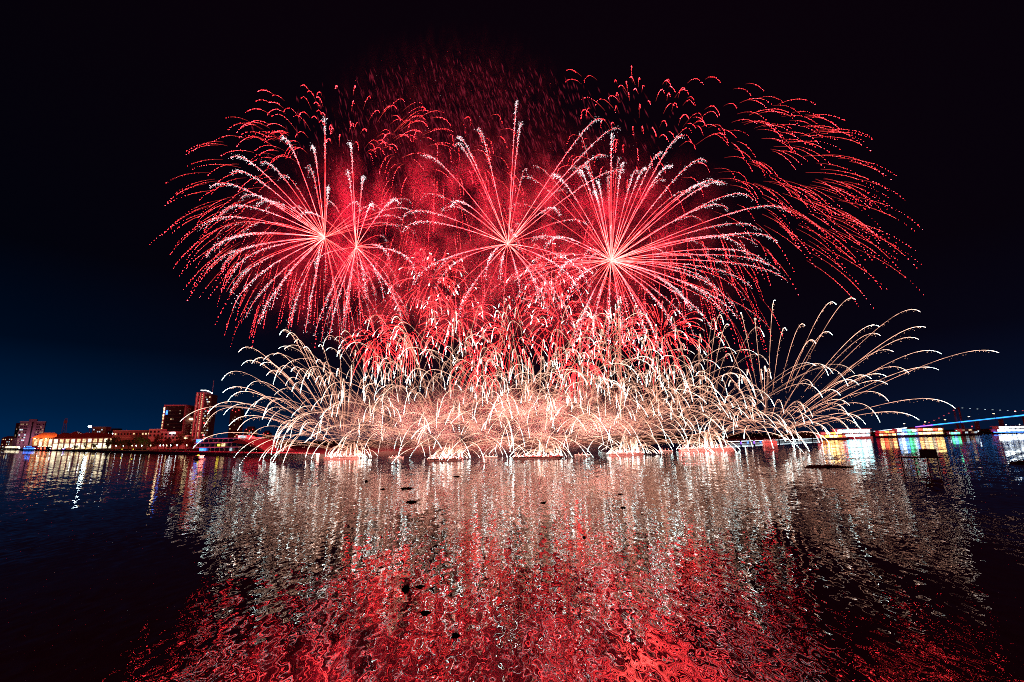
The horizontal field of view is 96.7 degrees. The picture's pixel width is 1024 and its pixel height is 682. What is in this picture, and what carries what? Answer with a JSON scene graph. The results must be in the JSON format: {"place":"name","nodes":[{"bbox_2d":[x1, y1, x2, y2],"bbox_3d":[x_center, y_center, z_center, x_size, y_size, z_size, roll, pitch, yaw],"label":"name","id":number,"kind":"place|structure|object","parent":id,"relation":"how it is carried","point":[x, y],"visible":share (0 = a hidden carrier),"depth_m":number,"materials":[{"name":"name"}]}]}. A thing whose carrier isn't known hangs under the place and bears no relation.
{"place":"outdoors","nodes":[
{"label":"outdoors","id":0,"kind":"place"},
{"bbox_2d":[14,423,19,436],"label":"apartment block","id":1,"kind":"structure","parent":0,"point":[16,429],"depth_m":1132.25,"materials":[{"name":"grey concrete"}]},
{"bbox_2d":[92,427,111,432],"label":"storage block","id":2,"kind":"structure","parent":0,"point":[100,429],"depth_m":690.07,"materials":[{"name":"brown concrete"}]},
{"bbox_2d":[107,428,121,434],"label":"glass block","id":3,"kind":"structure","parent":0,"point":[111,431],"depth_m":628.58,"materials":[{"name":"black"}]},
{"bbox_2d":[111,430,148,448],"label":"terrace building","id":4,"kind":"structure","parent":0,"point":[125,434],"depth_m":460.13,"materials":[{"name":"brick"}]},
{"bbox_2d":[146,429,190,449],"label":"arcaded building","id":5,"kind":"structure","parent":0,"point":[153,433],"depth_m":391.78,"materials":[{"name":"brick"}]},
{"bbox_2d":[161,405,194,434],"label":"slab tower","id":6,"kind":"structure","parent":0,"point":[173,417],"depth_m":425.89,"materials":[{"name":"paint"}]},
{"bbox_2d":[190,381,217,448],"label":"residential tower","id":7,"kind":"structure","parent":0,"point":[201,416],"depth_m":407.39,"materials":[{"name":"paint"}]},
{"bbox_2d":[228,407,243,437],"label":"office tower","id":8,"kind":"structure","parent":0,"point":[235,413],"depth_m":613.00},
{"bbox_2d":[244,426,257,436],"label":"office block","id":9,"kind":"structure","parent":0,"point":[250,430],"depth_m":630.12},
{"bbox_2d":[262,431,271,438],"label":"office block","id":10,"kind":"structure","parent":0,"point":[266,433],"depth_m":687.90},
{"bbox_2d":[151,85,450,316],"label":"firework shell","id":11,"kind":"object","parent":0,"point":[244,184],"visible":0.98,"depth_m":207.57},
{"bbox_2d":[221,241,389,346],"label":"firework shell","id":12,"kind":"object","parent":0,"point":[304,293],"visible":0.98,"depth_m":197.53},
{"bbox_2d":[202,118,410,344],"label":"firework burst","id":13,"kind":"object","parent":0,"point":[322,237],"visible":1,"depth_m":191.39,"materials":[{"name":"red"}]},
{"bbox_2d":[171,92,449,297],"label":"firework shell","id":14,"kind":"object","parent":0,"point":[265,183],"visible":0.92,"depth_m":223.82},
{"bbox_2d":[194,330,441,460],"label":"spark fan","id":15,"kind":"object","parent":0,"point":[317,402],"visible":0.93,"depth_m":153.11},
{"bbox_2d":[299,142,408,341],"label":"firework burst","id":16,"kind":"object","parent":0,"point":[354,255],"visible":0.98,"depth_m":196.45,"materials":[{"name":"red"}]},
{"bbox_2d":[182,318,558,458],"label":"spark fan","id":17,"kind":"object","parent":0,"point":[382,402],"visible":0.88,"depth_m":147.94},
{"bbox_2d":[471,292,553,392],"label":"firework","id":18,"kind":"object","parent":17,"relation":"on","point":[509,338],"visible":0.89,"depth_m":168.09},
{"bbox_2d":[338,315,417,388],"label":"firework","id":19,"kind":"object","parent":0,"point":[375,353],"visible":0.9,"depth_m":163.04},
{"bbox_2d":[367,297,456,391],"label":"firework","id":20,"kind":"object","parent":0,"point":[407,344],"visible":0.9,"depth_m":170.66},
{"bbox_2d":[242,307,612,461],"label":"spark fan","id":21,"kind":"object","parent":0,"point":[459,407],"visible":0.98,"depth_m":129.16},
{"bbox_2d":[388,249,466,322],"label":"firework","id":22,"kind":"object","parent":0,"point":[429,283],"visible":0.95,"depth_m":195.37},
{"bbox_2d":[189,51,709,275],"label":"drifting embers","id":23,"kind":"object","parent":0,"point":[462,118],"visible":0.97,"depth_m":232.34},
{"bbox_2d":[381,117,524,321],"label":"firework shell","id":24,"kind":"object","parent":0,"point":[459,233],"visible":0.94,"depth_m":205.42},
{"bbox_2d":[417,283,495,361],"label":"firework","id":25,"kind":"object","parent":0,"point":[455,318],"visible":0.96,"depth_m":183.20},
{"bbox_2d":[449,339,507,401],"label":"firework","id":26,"kind":"object","parent":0,"point":[477,371],"visible":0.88,"depth_m":159.45},
{"bbox_2d":[306,299,654,459],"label":"spark fan","id":27,"kind":"object","parent":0,"point":[490,393],"visible":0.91,"depth_m":137.75},
{"bbox_2d":[20,429,982,456],"bbox_3d":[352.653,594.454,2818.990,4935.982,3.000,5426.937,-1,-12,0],"label":"riverbank","id":28,"kind":"structure","parent":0,"point":[386,447],"depth_m":425.70,"materials":[{"name":"concrete"}]},
{"bbox_2d":[0,436,17,448],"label":"house","id":29,"kind":"structure","parent":28,"relation":"on","point":[8,441],"depth_m":882.99,"materials":[{"name":"paint"}]},
{"bbox_2d":[3,446,19,448],"bbox_3d":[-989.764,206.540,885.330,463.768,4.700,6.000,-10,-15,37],"label":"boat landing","id":30,"kind":"object","parent":28,"relation":"on","point":[12,447],"visible":0.99,"depth_m":793.90,"materials":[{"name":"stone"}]},
{"bbox_2d":[16,419,46,447],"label":"hotel block","id":31,"kind":"structure","parent":28,"relation":"on","point":[29,430],"depth_m":932.36,"materials":[{"name":"paint"}]},
{"bbox_2d":[31,433,58,446],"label":"pavilion","id":32,"kind":"structure","parent":28,"relation":"on","point":[43,439],"depth_m":627.85,"materials":[{"name":"paint"}]},
{"bbox_2d":[51,433,112,449],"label":"riverside hall","id":33,"kind":"structure","parent":28,"relation":"on","point":[67,440],"depth_m":508.90,"materials":[{"name":"paint"}]},
{"bbox_2d":[103,439,110,448],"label":"tree","id":34,"kind":"object","parent":28,"relation":"on","point":[107,442],"visible":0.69,"depth_m":454.32,"materials":[{"name":"green plant"}]},
{"bbox_2d":[108,436,120,449],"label":"tree","id":35,"kind":"object","parent":28,"relation":"on","point":[113,441],"visible":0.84,"depth_m":423.94,"materials":[{"name":"green plant"}]},
{"bbox_2d":[115,440,128,449],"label":"tree","id":36,"kind":"object","parent":28,"relation":"on","point":[122,442],"visible":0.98,"depth_m":377.14,"materials":[{"name":"green plant"}]},
{"bbox_2d":[123,440,134,449],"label":"tree","id":37,"kind":"object","parent":28,"relation":"on","point":[128,443],"visible":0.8,"depth_m":394.02,"materials":[{"name":"green plant"}]},
{"bbox_2d":[131,433,141,449],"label":"tree","id":38,"kind":"object","parent":28,"relation":"on","point":[136,441],"visible":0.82,"depth_m":380.25,"materials":[{"name":"green plant"}]},
{"bbox_2d":[137,437,150,449],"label":"tree","id":39,"kind":"object","parent":28,"relation":"on","point":[142,440],"visible":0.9,"depth_m":354.09,"materials":[{"name":"green plant"}]},
{"bbox_2d":[146,441,155,449],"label":"tree","id":40,"kind":"object","parent":28,"relation":"on","point":[151,444],"visible":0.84,"depth_m":341.61,"materials":[{"name":"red plant"}]},
{"bbox_2d":[152,434,164,449],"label":"tree","id":41,"kind":"object","parent":28,"relation":"on","point":[155,441],"visible":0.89,"depth_m":325.13,"materials":[{"name":"green plant"}]},
{"bbox_2d":[158,438,171,450],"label":"tree","id":42,"kind":"object","parent":28,"relation":"on","point":[164,442],"visible":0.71,"depth_m":311.62,"materials":[{"name":"red plant"}]},
{"bbox_2d":[165,440,179,450],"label":"tree","id":43,"kind":"object","parent":28,"relation":"on","point":[168,443],"visible":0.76,"depth_m":299.25,"materials":[{"name":"red plant"}]},
{"bbox_2d":[172,432,184,450],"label":"tree","id":44,"kind":"object","parent":28,"relation":"on","point":[177,440],"visible":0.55,"depth_m":292.37,"materials":[{"name":"green plant"}]},
{"bbox_2d":[177,436,193,450],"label":"tree","id":45,"kind":"object","parent":28,"relation":"on","point":[181,440],"visible":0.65,"depth_m":283.02,"materials":[{"name":"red plant"}]},
{"bbox_2d":[188,416,192,434],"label":"stair block","id":46,"kind":"structure","parent":28,"relation":"on","point":[190,425],"depth_m":433.93,"materials":[{"name":"paint"}]},
{"bbox_2d":[183,438,198,450],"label":"tree","id":47,"kind":"object","parent":28,"relation":"on","point":[191,444],"visible":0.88,"depth_m":270.94,"materials":[{"name":"red plant"}]},
{"bbox_2d":[196,435,292,451],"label":"tiered building","id":48,"kind":"structure","parent":28,"relation":"on","point":[239,443],"depth_m":239.22,"materials":[{"name":"red glass"}]},
{"bbox_2d":[275,440,289,448],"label":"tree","id":49,"kind":"object","parent":28,"relation":"on","point":[278,445],"visible":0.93,"depth_m":231.04,"materials":[{"name":"plant"}]},
{"bbox_2d":[349,242,658,357],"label":"firework shell","id":50,"kind":"object","parent":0,"point":[525,293],"visible":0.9,"depth_m":200.28},
{"bbox_2d":[0,429,1023,681],"bbox_3d":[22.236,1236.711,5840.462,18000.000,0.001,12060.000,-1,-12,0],"label":"water","id":51,"kind":"structure","parent":0,"point":[870,561],"depth_m":21.75,"materials":[{"name":"black liquid"}]},
{"bbox_2d":[20,445,39,450],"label":"moored boat","id":52,"kind":"object","parent":51,"relation":"on","point":[32,448],"visible":0.96,"depth_m":566.08,"materials":[{"name":"paint"}]},
{"bbox_2d":[37,447,50,450],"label":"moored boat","id":53,"kind":"object","parent":51,"relation":"on","point":[44,448],"visible":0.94,"depth_m":519.65,"materials":[{"name":"red metal"}]},
{"bbox_2d":[0,448,319,457],"bbox_3d":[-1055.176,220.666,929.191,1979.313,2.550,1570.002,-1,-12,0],"label":"river wall","id":54,"kind":"structure","parent":51,"relation":"in","point":[307,455],"depth_m":218.84,"materials":[{"name":"grey concrete"}]},
{"bbox_2d":[193,455,205,459],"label":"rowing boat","id":55,"kind":"object","parent":51,"relation":"on","point":[198,457],"visible":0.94,"depth_m":164.32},
{"bbox_2d":[323,453,359,458],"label":"launch barge","id":56,"kind":"object","parent":51,"relation":"on","point":[346,456],"visible":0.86,"depth_m":147.72,"materials":[{"name":"paint"}]},
{"bbox_2d":[329,442,377,457],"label":"spark dome","id":57,"kind":"structure","parent":51,"relation":"on","point":[351,450],"depth_m":150.99,"materials":[{"name":"white"}]},
{"bbox_2d":[401,583,409,590],"bbox_3d":[-4.332,10.023,18.547,0.348,0.204,0.365,-1,-12,0],"label":"floating debris","id":58,"kind":"object","parent":51,"relation":"on","point":[406,587],"visible":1,"depth_m":18.49,"materials":[{"name":"black"}]},
{"bbox_2d":[420,610,430,614],"bbox_3d":[-3.049,9.498,15.941,0.409,0.106,0.346,-1,-12,0],"label":"floating debris","id":59,"kind":"object","parent":51,"relation":"on","point":[423,612],"visible":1,"depth_m":15.93,"materials":[{"name":"black"}]},
{"bbox_2d":[427,454,463,460],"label":"launch barge","id":60,"kind":"object","parent":51,"relation":"on","point":[436,458],"visible":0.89,"depth_m":124.57,"materials":[{"name":"paint"}]},
{"bbox_2d":[451,632,459,637],"bbox_3d":[-1.742,9.096,14.132,0.278,0.099,0.354,-1,-12,0],"label":"floating debris","id":61,"kind":"object","parent":51,"relation":"on","point":[454,634],"visible":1,"depth_m":14.06,"materials":[{"name":"black"}]},
{"bbox_2d":[433,439,479,459],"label":"spark dome","id":62,"kind":"structure","parent":51,"relation":"on","point":[448,449],"depth_m":128.71,"materials":[{"name":"white"}]},
{"bbox_2d":[512,452,562,458],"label":"launch barge","id":63,"kind":"object","parent":51,"relation":"on","point":[533,456],"visible":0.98,"depth_m":126.29,"materials":[{"name":"paint"}]},
{"bbox_2d":[520,439,571,456],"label":"spark dome","id":64,"kind":"structure","parent":51,"relation":"on","point":[540,450],"depth_m":130.74,"materials":[{"name":"white"}]},
{"bbox_2d":[609,449,643,455],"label":"launch barge","id":65,"kind":"object","parent":51,"relation":"on","point":[617,453],"visible":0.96,"depth_m":136.49,"materials":[{"name":"paint"}]},
{"bbox_2d":[608,435,655,452],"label":"spark dome","id":66,"kind":"structure","parent":51,"relation":"on","point":[636,447],"depth_m":140.24,"materials":[{"name":"white"}]},
{"bbox_2d":[676,430,725,449],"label":"spark dome","id":67,"kind":"structure","parent":51,"relation":"on","point":[705,441],"depth_m":167.58,"materials":[{"name":"white"}]},
{"bbox_2d":[678,445,734,450],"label":"launch barge","id":68,"kind":"object","parent":51,"relation":"on","point":[700,448],"visible":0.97,"depth_m":163.34,"materials":[{"name":"paint"}]},
{"bbox_2d":[762,439,776,443],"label":"launch barge","id":69,"kind":"object","parent":51,"relation":"on","point":[767,441],"visible":0.99,"depth_m":242.75,"materials":[{"name":"paint"}]},
{"bbox_2d":[722,437,819,442],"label":"floating pier","id":70,"kind":"structure","parent":51,"relation":"on","point":[790,439],"depth_m":295.98,"materials":[{"name":"paint"}]},
{"bbox_2d":[804,464,852,467],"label":"floating debris","id":71,"kind":"object","parent":51,"relation":"on","point":[821,466],"visible":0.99,"depth_m":77.03,"materials":[{"name":"black"}]},
{"bbox_2d":[816,432,848,439],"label":"restaurant boat","id":72,"kind":"object","parent":51,"relation":"on","point":[833,436],"visible":0.91,"depth_m":330.18,"materials":[{"name":"paint"}]},
{"bbox_2d":[832,428,872,438],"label":"excursion boat","id":73,"kind":"object","parent":51,"relation":"on","point":[857,433],"visible":0.8,"depth_m":346.93,"materials":[{"name":"paint"}]},
{"bbox_2d":[874,430,897,437],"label":"restaurant boat","id":74,"kind":"object","parent":51,"relation":"on","point":[885,433],"visible":0.98,"depth_m":378.73,"materials":[{"name":"paint"}]},
{"bbox_2d":[892,428,919,436],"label":"excursion boat","id":75,"kind":"object","parent":51,"relation":"on","point":[906,432],"visible":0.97,"depth_m":385.29,"materials":[{"name":"paint"}]},
{"bbox_2d":[898,449,939,468],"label":"gauge platform","id":76,"kind":"structure","parent":51,"relation":"in","point":[928,453],"depth_m":71.16,"materials":[{"name":"metal"}]},
{"bbox_2d":[911,427,945,436],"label":"restaurant boat","id":77,"kind":"object","parent":51,"relation":"on","point":[929,432],"visible":0.94,"depth_m":391.98,"materials":[{"name":"paint"}]},
{"bbox_2d":[870,407,1023,432],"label":"suspension bridge","id":78,"kind":"structure","parent":51,"relation":"on","point":[977,424],"depth_m":878.59,"materials":[{"name":"blue metal"}]},
{"bbox_2d":[946,430,963,435],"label":"work boat","id":79,"kind":"object","parent":51,"relation":"on","point":[956,433],"visible":0.97,"depth_m":408.33,"materials":[{"name":"paint"}]},
{"bbox_2d":[954,426,981,434],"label":"excursion boat","id":80,"kind":"object","parent":51,"relation":"on","point":[964,431],"visible":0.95,"depth_m":425.06,"materials":[{"name":"black glass"}]},
{"bbox_2d":[989,424,1023,432],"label":"cruise ship","id":81,"kind":"object","parent":51,"relation":"on","point":[1001,429],"visible":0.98,"depth_m":516.23,"materials":[{"name":"paint"}]},
{"bbox_2d":[1008,460,1023,462],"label":"floating debris","id":82,"kind":"object","parent":51,"relation":"on","point":[1019,461],"visible":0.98,"depth_m":78.85,"materials":[{"name":"black"}]},
{"bbox_2d":[0,0,1023,444],"label":"sky","id":83,"kind":"structure","parent":0,"point":[104,104],"materials":[{"name":"black"}]},
{"bbox_2d":[404,101,624,350],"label":"firework burst","id":84,"kind":"object","parent":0,"point":[514,234],"visible":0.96,"depth_m":184.34,"materials":[{"name":"red"}]},
{"bbox_2d":[398,306,737,460],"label":"spark fan","id":85,"kind":"object","parent":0,"point":[555,391],"visible":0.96,"depth_m":131.65},
{"bbox_2d":[417,313,776,455],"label":"spark fan","id":86,"kind":"object","parent":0,"point":[581,403],"visible":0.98,"depth_m":140.28},
{"bbox_2d":[452,297,802,456],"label":"spark fan","id":87,"kind":"object","parent":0,"point":[623,393],"visible":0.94,"depth_m":142.34},
{"bbox_2d":[523,283,607,371],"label":"firework","id":88,"kind":"object","parent":87,"relation":"on","point":[556,326],"visible":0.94,"depth_m":184.04},
{"bbox_2d":[561,308,667,399],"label":"firework","id":89,"kind":"object","parent":87,"relation":"attached to","point":[608,344],"visible":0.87,"depth_m":167.76},
{"bbox_2d":[498,134,787,399],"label":"firework burst","id":90,"kind":"object","parent":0,"point":[613,259],"visible":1,"depth_m":181.81,"materials":[{"name":"red"}]},
{"bbox_2d":[507,244,592,312],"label":"firework","id":91,"kind":"object","parent":90,"relation":"attached to","point":[551,278],"visible":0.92,"depth_m":198.57},
{"bbox_2d":[556,101,764,335],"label":"firework shell","id":92,"kind":"object","parent":90,"relation":"attached to","point":[682,207],"visible":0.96,"depth_m":209.05},
{"bbox_2d":[616,299,709,390],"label":"firework","id":93,"kind":"object","parent":90,"relation":"attached to","point":[667,339],"visible":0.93,"depth_m":177.22},
{"bbox_2d":[629,235,782,371],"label":"firework shell","id":94,"kind":"object","parent":90,"relation":"attached to","point":[714,294],"visible":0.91,"depth_m":201.38},
{"bbox_2d":[541,325,809,451],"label":"spark fan","id":95,"kind":"object","parent":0,"point":[661,399],"visible":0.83,"depth_m":163.06},
{"bbox_2d":[546,339,610,409],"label":"firework","id":96,"kind":"object","parent":95,"relation":"attached to","point":[578,371],"visible":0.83,"depth_m":160.48},
{"bbox_2d":[557,314,853,456],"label":"spark fan","id":97,"kind":"object","parent":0,"point":[661,375],"visible":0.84,"depth_m":167.94},
{"bbox_2d":[568,69,922,283],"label":"firework shell","id":98,"kind":"object","parent":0,"point":[804,189],"visible":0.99,"depth_m":235.87},
{"bbox_2d":[616,66,923,304],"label":"firework shell","id":99,"kind":"object","parent":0,"point":[801,164],"visible":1,"depth_m":226.43},
{"bbox_2d":[661,298,998,441],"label":"spark fan","id":100,"kind":"object","parent":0,"point":[805,390],"visible":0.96,"depth_m":250.59},
{"bbox_2d":[680,428,1023,439],"bbox_3d":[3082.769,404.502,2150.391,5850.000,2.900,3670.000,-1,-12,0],"label":"bank","id":101,"kind":"structure","parent":0,"point":[793,437],"depth_m":431.36,"materials":[{"name":"soil"}]},
{"bbox_2d":[799,428,990,436],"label":"shrubs","id":102,"kind":"object","parent":101,"relation":"on","point":[873,432],"visible":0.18,"depth_m":550.49,"materials":[{"name":"black plant"}]}
]}

